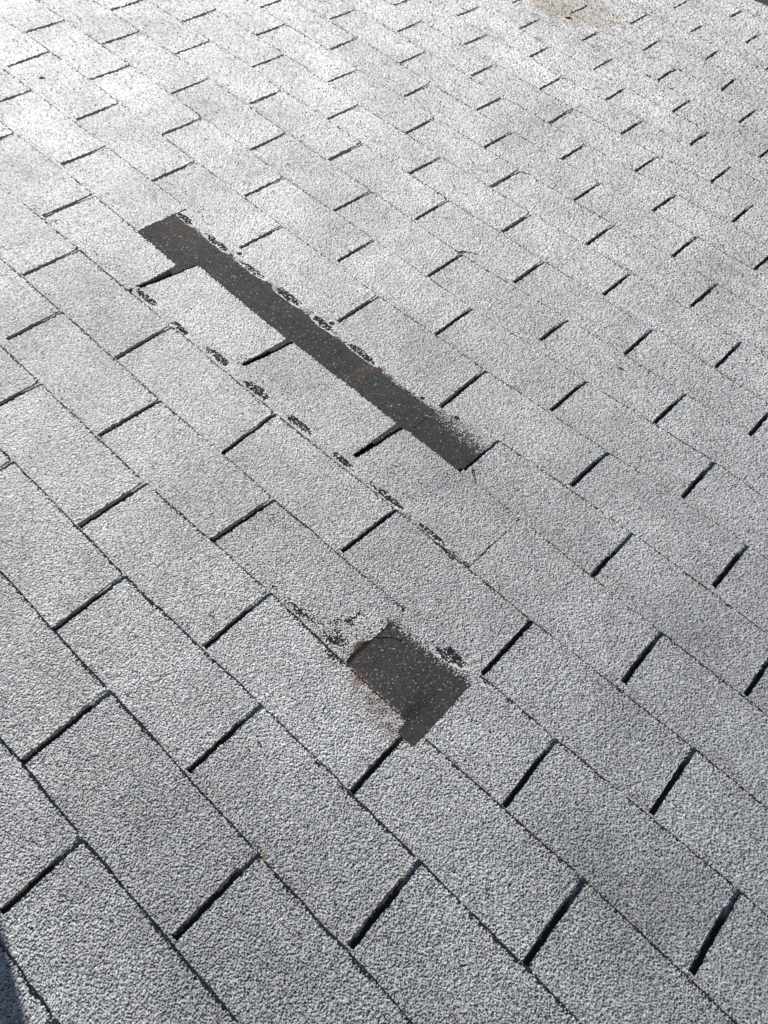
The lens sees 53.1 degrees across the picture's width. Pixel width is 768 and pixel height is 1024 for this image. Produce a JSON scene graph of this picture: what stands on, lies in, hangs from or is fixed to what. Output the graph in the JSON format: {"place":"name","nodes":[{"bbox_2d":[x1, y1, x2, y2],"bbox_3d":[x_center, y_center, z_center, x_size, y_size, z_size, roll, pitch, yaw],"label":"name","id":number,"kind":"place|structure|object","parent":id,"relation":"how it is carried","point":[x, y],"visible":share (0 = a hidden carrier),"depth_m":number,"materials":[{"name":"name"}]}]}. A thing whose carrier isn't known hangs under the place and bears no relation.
{"place":"outdoors","nodes":[
{"label":"outdoors","id":0,"kind":"place"},
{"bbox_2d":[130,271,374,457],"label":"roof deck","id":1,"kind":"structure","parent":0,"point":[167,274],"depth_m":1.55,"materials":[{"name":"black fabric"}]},
{"bbox_2d":[0,843,236,1023],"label":"roof shingle","id":2,"kind":"object","parent":1,"relation":"on","point":[83,940],"visible":1,"depth_m":0.92,"materials":[{"name":"grey asphalt"}]},
{"bbox_2d":[715,343,767,436],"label":"roof shingle","id":3,"kind":"object","parent":1,"relation":"on","point":[744,365],"visible":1,"depth_m":1.71,"materials":[{"name":"grey asphalt"}]},
{"bbox_2d":[751,417,767,447],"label":"roof shingle","id":4,"kind":"object","parent":3,"relation":"on","point":[760,434],"visible":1,"depth_m":1.60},
{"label":"roof shingle","id":5,"kind":"object","parent":1,"relation":"on","visible":0},
{"bbox_2d":[112,0,215,21],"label":"roof shingle","id":6,"kind":"object","parent":5,"relation":"on","point":[182,10],"visible":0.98,"depth_m":2.32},
{"bbox_2d":[38,0,209,53],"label":"roof shingle","id":7,"kind":"object","parent":6,"relation":"on","point":[166,30],"visible":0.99,"depth_m":2.24,"materials":[{"name":"grey asphalt"}]},
{"bbox_2d":[27,0,208,93],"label":"roof shingle","id":8,"kind":"object","parent":7,"relation":"on","point":[167,70],"visible":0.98,"depth_m":2.15,"materials":[{"name":"grey asphalt"}]},
{"bbox_2d":[0,0,201,134],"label":"roof shingle","id":9,"kind":"object","parent":8,"relation":"on","point":[149,102],"visible":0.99,"depth_m":2.06,"materials":[{"name":"grey asphalt"}]},
{"bbox_2d":[0,16,194,180],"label":"roof shingle","id":10,"kind":"object","parent":9,"relation":"on","point":[127,135],"visible":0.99,"depth_m":1.95,"materials":[{"name":"grey asphalt"}]},
{"bbox_2d":[0,66,185,230],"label":"roof shingle","id":11,"kind":"object","parent":10,"relation":"on","point":[134,197],"visible":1,"depth_m":1.82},
{"bbox_2d":[0,121,176,290],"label":"roof shingle","id":12,"kind":"object","parent":11,"relation":"on","point":[112,243],"visible":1,"depth_m":1.70,"materials":[{"name":"grey asphalt"}]},
{"bbox_2d":[0,184,168,358],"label":"roof shingle","id":13,"kind":"object","parent":12,"relation":"on","point":[113,317],"visible":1,"depth_m":1.57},
{"bbox_2d":[0,258,157,436],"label":"roof shingle","id":14,"kind":"object","parent":13,"relation":"on","point":[89,382],"visible":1,"depth_m":1.45,"materials":[{"name":"grey asphalt"}]},
{"bbox_2d":[0,345,142,526],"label":"roof shingle","id":15,"kind":"object","parent":14,"relation":"on","point":[71,466],"visible":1,"depth_m":1.33,"materials":[{"name":"grey asphalt"}]},
{"bbox_2d":[0,449,121,629],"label":"roof shingle","id":16,"kind":"object","parent":15,"relation":"on","point":[57,566],"visible":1,"depth_m":1.22,"materials":[{"name":"grey asphalt"}]},
{"bbox_2d":[0,572,106,762],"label":"roof shingle","id":17,"kind":"object","parent":16,"relation":"on","point":[51,683],"visible":1,"depth_m":1.10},
{"bbox_2d":[0,740,78,912],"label":"roof shingle","id":18,"kind":"object","parent":17,"relation":"on","point":[38,833],"visible":1,"depth_m":0.99,"materials":[{"name":"grey asphalt"}]},
{"bbox_2d":[0,944,51,1023],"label":"roof shingle","id":19,"kind":"object","parent":18,"relation":"on","point":[21,1002],"visible":1,"depth_m":0.88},
{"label":"roof shingle","id":20,"kind":"object","parent":1,"relation":"on","visible":0},
{"label":"roof shingle","id":21,"kind":"object","parent":20,"relation":"on","visible":0},
{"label":"roof shingle","id":22,"kind":"object","parent":21,"relation":"on","visible":0},
{"bbox_2d":[385,0,406,4],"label":"roof shingle","id":23,"kind":"object","parent":22,"relation":"on","point":[394,2],"visible":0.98,"depth_m":2.55,"materials":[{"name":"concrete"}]},
{"bbox_2d":[756,0,767,5],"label":"ground","id":24,"kind":"structure","parent":0,"point":[764,2],"depth_m":7.70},
{"label":"drip edge","id":25,"kind":"object","parent":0,"visible":0},
{"bbox_2d":[723,0,767,21],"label":"roof shingle","id":26,"kind":"object","parent":25,"relation":"on","point":[756,8],"visible":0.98,"depth_m":2.96,"materials":[{"name":"grey asphalt"}]},
{"bbox_2d":[731,11,767,43],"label":"roof shingle","id":27,"kind":"object","parent":26,"relation":"on","point":[756,23],"visible":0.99,"depth_m":2.87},
{"bbox_2d":[745,33,767,69],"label":"roof shingle","id":28,"kind":"object","parent":27,"relation":"on","point":[759,42],"visible":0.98,"depth_m":2.77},
{"label":"roof shingle","id":29,"kind":"object","parent":25,"relation":"on","visible":0},
{"bbox_2d":[674,0,741,16],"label":"roof shingle","id":30,"kind":"object","parent":29,"relation":"on","point":[725,8],"visible":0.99,"depth_m":2.92,"materials":[{"name":"grey asphalt"}]},
{"bbox_2d":[657,0,758,42],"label":"roof shingle","id":31,"kind":"object","parent":30,"relation":"on","point":[729,26],"visible":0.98,"depth_m":2.84,"materials":[{"name":"grey asphalt"}]},
{"bbox_2d":[622,0,767,69],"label":"roof shingle","id":32,"kind":"object","parent":31,"relation":"on","point":[721,40],"visible":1,"depth_m":2.76,"materials":[{"name":"grey asphalt"}]},
{"bbox_2d":[572,0,767,92],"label":"roof shingle","id":33,"kind":"object","parent":32,"relation":"on","point":[727,62],"visible":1,"depth_m":2.69,"materials":[{"name":"grey asphalt"}]},
{"bbox_2d":[570,4,767,122],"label":"roof shingle","id":34,"kind":"object","parent":33,"relation":"on","point":[661,50],"visible":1,"depth_m":2.61,"materials":[{"name":"grey asphalt"}]},
{"bbox_2d":[584,31,767,157],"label":"roof shingle","id":35,"kind":"object","parent":34,"relation":"on","point":[719,101],"visible":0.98,"depth_m":2.50,"materials":[{"name":"grey asphalt"}]},
{"bbox_2d":[595,59,767,160],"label":"roof shingle","id":36,"kind":"object","parent":35,"relation":"on","point":[671,100],"visible":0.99,"depth_m":2.40,"materials":[{"name":"grey asphalt"}]},
{"bbox_2d":[607,89,767,184],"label":"roof shingle","id":37,"kind":"object","parent":36,"relation":"on","point":[651,113],"visible":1,"depth_m":2.31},
{"bbox_2d":[622,122,767,222],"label":"roof shingle","id":38,"kind":"object","parent":37,"relation":"on","point":[695,160],"visible":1,"depth_m":2.21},
{"bbox_2d":[637,157,767,269],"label":"roof shingle","id":39,"kind":"object","parent":38,"relation":"on","point":[715,200],"visible":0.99,"depth_m":2.11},
{"bbox_2d":[654,195,767,277],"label":"roof shingle","id":40,"kind":"object","parent":39,"relation":"on","point":[724,236],"visible":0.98,"depth_m":2.02,"materials":[{"name":"grey asphalt"}]},
{"bbox_2d":[672,237,767,313],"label":"roof shingle","id":41,"kind":"object","parent":40,"relation":"on","point":[716,265],"visible":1,"depth_m":1.92,"materials":[{"name":"grey asphalt"}]},
{"bbox_2d":[689,284,767,367],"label":"roof shingle","id":42,"kind":"object","parent":41,"relation":"on","point":[739,319],"visible":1,"depth_m":1.82,"materials":[{"name":"grey asphalt"}]},
{"label":"roof shingle","id":43,"kind":"object","parent":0,"visible":0},
{"label":"roof shingle","id":44,"kind":"object","parent":43,"relation":"on","visible":0},
{"label":"roof shingle","id":45,"kind":"object","parent":44,"relation":"on","visible":0},
{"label":"roof shingle","id":46,"kind":"object","parent":45,"relation":"on","visible":0},
{"bbox_2d":[513,0,588,13],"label":"roof shingle","id":47,"kind":"object","parent":46,"relation":"on","point":[569,6],"visible":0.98,"depth_m":2.73,"materials":[{"name":"grey asphalt"}]},
{"bbox_2d":[507,0,598,39],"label":"roof shingle","id":48,"kind":"object","parent":47,"relation":"on","point":[556,17],"visible":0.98,"depth_m":2.66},
{"bbox_2d":[459,0,611,68],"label":"roof shingle","id":49,"kind":"object","parent":48,"relation":"on","point":[570,45],"visible":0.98,"depth_m":2.58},
{"bbox_2d":[396,0,623,98],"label":"roof shingle","id":50,"kind":"object","parent":49,"relation":"on","point":[574,71],"visible":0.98,"depth_m":2.50,"materials":[{"name":"grey asphalt"}]},
{"bbox_2d":[395,0,639,132],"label":"roof shingle","id":51,"kind":"object","parent":50,"relation":"on","point":[519,65],"visible":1,"depth_m":2.41,"materials":[{"name":"grey asphalt"}]},
{"bbox_2d":[330,0,420,31],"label":"roof shingle","id":52,"kind":"object","parent":51,"relation":"on","point":[392,17],"visible":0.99,"depth_m":2.49,"materials":[{"name":"grey asphalt"}]},
{"bbox_2d":[261,0,424,62],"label":"roof shingle","id":53,"kind":"object","parent":52,"relation":"on","point":[385,40],"visible":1,"depth_m":2.41,"materials":[{"name":"grey asphalt"}]},
{"bbox_2d":[248,0,429,96],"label":"roof shingle","id":54,"kind":"object","parent":53,"relation":"on","point":[382,68],"visible":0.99,"depth_m":2.32,"materials":[{"name":"grey asphalt"}]},
{"bbox_2d":[185,0,433,132],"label":"roof shingle","id":55,"kind":"object","parent":54,"relation":"on","point":[381,100],"visible":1,"depth_m":2.24,"materials":[{"name":"grey asphalt"}]},
{"bbox_2d":[176,10,438,172],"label":"roof shingle","id":56,"kind":"object","parent":55,"relation":"on","point":[362,124],"visible":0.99,"depth_m":2.14,"materials":[{"name":"grey asphalt"}]},
{"bbox_2d":[173,42,446,219],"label":"roof shingle","id":57,"kind":"object","parent":56,"relation":"on","point":[412,197],"visible":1,"depth_m":2.03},
{"bbox_2d":[163,79,458,275],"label":"roof shingle","id":58,"kind":"object","parent":57,"relation":"on","point":[373,215],"visible":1,"depth_m":1.91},
{"bbox_2d":[153,119,470,333],"bbox_3d":[-0.234,-0.652,1.776,0.918,0.017,0.305,40,58,18],"label":"roof shingle","id":59,"kind":"object","parent":58,"relation":"on","point":[402,285],"visible":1,"depth_m":1.79,"materials":[{"name":"grey asphalt"}]},
{"bbox_2d":[139,163,482,445],"bbox_3d":[-0.230,-0.484,1.658,0.917,0.017,0.322,40,58,18],"label":"roof shingle","id":60,"kind":"object","parent":59,"relation":"on","point":[394,363],"visible":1,"depth_m":1.65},
{"bbox_2d":[116,266,517,567],"bbox_3d":[-0.196,-0.180,1.450,0.920,0.017,0.327,40,58,18],"label":"roof shingle","id":61,"kind":"object","parent":60,"relation":"on","point":[466,521],"visible":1,"depth_m":1.47,"materials":[{"name":"grey asphalt"}]},
{"bbox_2d":[98,327,528,747],"bbox_3d":[-0.194,-0.009,1.330,0.905,0.018,0.314,40,58,18],"label":"roof shingle","id":62,"kind":"object","parent":61,"relation":"on","point":[412,670],"visible":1,"depth_m":1.31,"materials":[{"name":"grey asphalt"}]},
{"bbox_2d":[78,402,551,806],"bbox_3d":[-0.178,0.150,1.221,0.914,0.016,0.306,40,58,18],"label":"roof shingle","id":63,"kind":"object","parent":62,"relation":"on","point":[490,739],"visible":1,"depth_m":1.26,"materials":[{"name":"grey asphalt"}]},
{"bbox_2d":[53,485,578,963],"bbox_3d":[-0.168,0.308,1.112,0.915,0.017,0.310,40,58,18],"label":"roof shingle","id":64,"kind":"object","parent":63,"relation":"on","point":[505,877],"visible":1,"depth_m":1.12,"materials":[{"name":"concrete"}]},
{"bbox_2d":[21,578,580,1023],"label":"roof shingle","id":65,"kind":"object","parent":64,"relation":"on","point":[429,948],"visible":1,"depth_m":1.04,"materials":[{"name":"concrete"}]},
{"bbox_2d":[0,694,411,1023],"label":"roof shingle","id":66,"kind":"object","parent":65,"relation":"on","point":[169,846],"visible":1,"depth_m":0.98,"materials":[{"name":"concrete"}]},
{"bbox_2d":[396,22,655,170],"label":"roof shingle","id":67,"kind":"object","parent":51,"relation":"on","point":[588,131],"visible":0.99,"depth_m":2.30,"materials":[{"name":"grey asphalt"}]},
{"bbox_2d":[401,52,674,209],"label":"roof shingle","id":68,"kind":"object","parent":67,"relation":"on","point":[600,167],"visible":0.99,"depth_m":2.19,"materials":[{"name":"grey asphalt"}]},
{"bbox_2d":[403,84,693,255],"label":"roof shingle","id":69,"kind":"object","parent":68,"relation":"on","point":[634,218],"visible":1,"depth_m":2.07,"materials":[{"name":"grey asphalt"}]},
{"bbox_2d":[407,119,714,308],"bbox_3d":[0.381,-0.749,1.948,0.901,0.018,0.308,40,58,18],"label":"roof shingle","id":70,"kind":"object","parent":69,"relation":"on","point":[673,278],"visible":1,"depth_m":1.96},
{"bbox_2d":[411,158,737,367],"bbox_3d":[0.388,-0.587,1.835,0.911,0.018,0.297,40,58,18],"label":"roof shingle","id":71,"kind":"object","parent":70,"relation":"on","point":[651,307],"visible":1,"depth_m":1.85,"materials":[{"name":"grey asphalt"}]},
{"bbox_2d":[414,201,767,433],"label":"roof shingle","id":72,"kind":"object","parent":71,"relation":"on","point":[567,297],"visible":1,"depth_m":1.75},
{"bbox_2d":[429,255,767,498],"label":"roof shingle","id":73,"kind":"object","parent":72,"relation":"on","point":[635,386],"visible":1,"depth_m":1.64,"materials":[{"name":"grey asphalt"}]},
{"bbox_2d":[437,309,767,587],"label":"roof shingle","id":74,"kind":"object","parent":73,"relation":"on","point":[723,497],"visible":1,"depth_m":1.55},
{"bbox_2d":[409,371,767,695],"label":"roof shingle","id":75,"kind":"object","parent":74,"relation":"on","point":[489,409],"visible":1,"depth_m":1.46,"materials":[{"name":"grey asphalt"}]},
{"bbox_2d":[461,441,767,715],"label":"roof shingle","id":76,"kind":"object","parent":75,"relation":"on","point":[721,638],"visible":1,"depth_m":1.35,"materials":[{"name":"grey asphalt"}]},
{"bbox_2d":[468,519,767,814],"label":"roof shingle","id":77,"kind":"object","parent":76,"relation":"on","point":[537,578],"visible":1,"depth_m":1.26,"materials":[{"name":"grey asphalt"}]},
{"bbox_2d":[481,623,767,974],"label":"roof shingle","id":78,"kind":"object","parent":77,"relation":"on","point":[710,813],"visible":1,"depth_m":1.16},
{"bbox_2d":[504,741,767,1023],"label":"roof shingle","id":79,"kind":"object","parent":78,"relation":"on","point":[660,887],"visible":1,"depth_m":1.06,"materials":[{"name":"grey asphalt"}]},
{"bbox_2d":[524,882,736,1023],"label":"roof shingle","id":80,"kind":"object","parent":79,"relation":"on","point":[598,958],"visible":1,"depth_m":0.98,"materials":[{"name":"grey asphalt"}]}
]}

